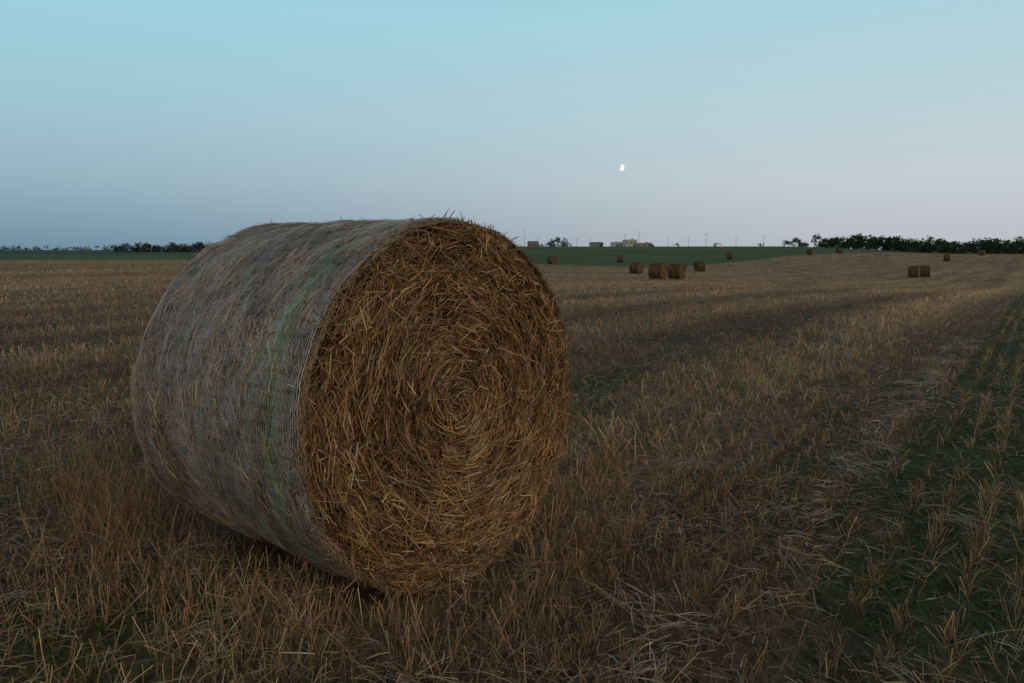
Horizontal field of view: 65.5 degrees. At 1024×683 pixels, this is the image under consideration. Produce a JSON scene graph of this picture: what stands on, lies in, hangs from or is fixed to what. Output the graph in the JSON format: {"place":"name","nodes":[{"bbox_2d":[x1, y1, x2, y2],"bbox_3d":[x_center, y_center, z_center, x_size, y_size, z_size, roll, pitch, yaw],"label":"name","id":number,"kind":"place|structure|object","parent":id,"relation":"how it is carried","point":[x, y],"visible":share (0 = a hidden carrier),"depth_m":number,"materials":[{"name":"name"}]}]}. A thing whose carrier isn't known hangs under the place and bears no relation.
{"place":"outdoors","nodes":[
{"label":"outdoors","id":0,"kind":"place"},
{"bbox_2d":[0,246,1023,682],"bbox_3d":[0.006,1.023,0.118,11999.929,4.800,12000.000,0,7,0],"label":"stubble field ground","id":1,"kind":"structure","parent":0,"point":[762,260],"depth_m":4.49,"materials":[{"name":"soil"}]},
{"bbox_2d":[109,241,210,251],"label":"distant tree line","id":2,"kind":"object","parent":1,"relation":"on","point":[195,247],"visible":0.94,"depth_m":480.81,"materials":[{"name":"green plant"}]},
{"bbox_2d":[0,244,560,250],"bbox_3d":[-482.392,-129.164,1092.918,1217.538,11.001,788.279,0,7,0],"label":"distant woodland","id":3,"kind":"object","parent":1,"relation":"on","point":[73,248],"visible":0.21,"depth_m":1037.43,"materials":[{"name":"green plant"}]},
{"bbox_2d":[126,209,575,598],"bbox_3d":[-0.650,0.210,3.476,1.373,1.528,1.542,6,9,40],"label":"hay bale","id":4,"kind":"object","parent":1,"relation":"on","point":[379,405],"visible":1,"depth_m":2.96,"materials":[{"name":"plant"}]},
{"bbox_2d":[0,401,755,682],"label":"tall straw tufts","id":5,"kind":"object","parent":1,"relation":"on","point":[102,518],"visible":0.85,"depth_m":3.19,"materials":[{"name":"brown plant"}]},
{"bbox_2d":[0,266,1023,682],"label":"loose straw","id":6,"kind":"object","parent":1,"relation":"on","point":[652,604],"visible":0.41,"depth_m":3.45,"materials":[{"name":"brown plant"}]},
{"bbox_2d":[0,269,1023,682],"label":"green undergrowth","id":7,"kind":"object","parent":1,"relation":"on","point":[884,501],"visible":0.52,"depth_m":3.54,"materials":[{"name":"green plant"}]},
{"bbox_2d":[0,259,1023,682],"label":"stubble rows","id":8,"kind":"object","parent":1,"relation":"on","point":[564,487],"visible":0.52,"depth_m":4.76,"materials":[{"name":"plant"}]},
{"bbox_2d":[527,243,538,246],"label":"walls","id":9,"kind":"structure","parent":1,"relation":"on","point":[530,244],"depth_m":589.48,"materials":[{"name":"brown brick"}]},
{"bbox_2d":[547,255,557,263],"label":"hay bale","id":10,"kind":"object","parent":1,"relation":"on","point":[552,259],"visible":0.97,"depth_m":130.74,"materials":[{"name":"plant"}]},
{"bbox_2d":[617,255,623,262],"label":"hay bale","id":11,"kind":"object","parent":1,"relation":"on","point":[620,258],"visible":1,"depth_m":147.22,"materials":[{"name":"plant"}]},
{"bbox_2d":[629,262,643,273],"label":"hay bale","id":12,"kind":"object","parent":1,"relation":"on","point":[636,267],"visible":0.98,"depth_m":92.07,"materials":[{"name":"plant"}]},
{"bbox_2d":[538,237,764,246],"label":"hilltop trees","id":13,"kind":"object","parent":1,"relation":"on","point":[564,243],"visible":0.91,"depth_m":435.22,"materials":[{"name":"green plant"}]},
{"bbox_2d":[648,262,667,279],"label":"hay bale","id":14,"kind":"object","parent":1,"relation":"on","point":[658,270],"visible":0.94,"depth_m":66.21,"materials":[{"name":"plant"}]},
{"bbox_2d":[668,263,686,279],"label":"hay bale","id":15,"kind":"object","parent":1,"relation":"on","point":[676,270],"visible":0.91,"depth_m":68.83,"materials":[{"name":"plant"}]},
{"bbox_2d":[693,261,705,270],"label":"hay bale","id":16,"kind":"object","parent":1,"relation":"on","point":[699,265],"visible":0.99,"depth_m":108.04,"materials":[{"name":"plant"}]},
{"bbox_2d":[726,252,732,258],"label":"hay bale","id":17,"kind":"object","parent":1,"relation":"on","point":[729,255],"visible":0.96,"depth_m":167.37,"materials":[{"name":"plant"}]},
{"bbox_2d":[807,249,813,254],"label":"hay bale","id":18,"kind":"object","parent":1,"relation":"on","point":[810,251],"visible":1,"depth_m":190.49,"materials":[{"name":"plant"}]},
{"bbox_2d":[836,248,842,252],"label":"hay bale","id":19,"kind":"object","parent":1,"relation":"on","point":[839,250],"visible":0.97,"depth_m":201.80,"materials":[{"name":"plant"}]},
{"bbox_2d":[782,233,1023,253],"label":"distant tree line","id":20,"kind":"object","parent":1,"relation":"on","point":[940,245],"visible":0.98,"depth_m":281.56,"materials":[{"name":"green plant"}]},
{"bbox_2d":[907,266,920,277],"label":"hay bale","id":21,"kind":"object","parent":1,"relation":"on","point":[913,271],"visible":0.98,"depth_m":95.69,"materials":[{"name":"plant"}]},
{"bbox_2d":[920,266,930,276],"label":"hay bale","id":22,"kind":"object","parent":1,"relation":"on","point":[925,271],"visible":0.81,"depth_m":96.85,"materials":[{"name":"plant"}]},
{"bbox_2d":[943,254,950,260],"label":"hay bale","id":23,"kind":"object","parent":1,"relation":"on","point":[946,257],"visible":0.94,"depth_m":161.20,"materials":[{"name":"plant"}]},
{"bbox_2d":[979,250,984,254],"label":"hay bale","id":24,"kind":"object","parent":1,"relation":"on","point":[981,252],"visible":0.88,"depth_m":209.53,"materials":[{"name":"plant"}]},
{"bbox_2d":[0,0,1023,249],"label":"sky","id":25,"kind":"structure","parent":0,"point":[154,122],"materials":[{"name":"blue"}]},
{"bbox_2d":[623,240,636,245],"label":"walls","id":26,"kind":"structure","parent":0,"point":[628,243],"depth_m":591.10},
{"bbox_2d":[637,243,651,245],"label":"walls","id":27,"kind":"structure","parent":0,"point":[642,244],"depth_m":620.07,"materials":[{"name":"grey"}]}
]}

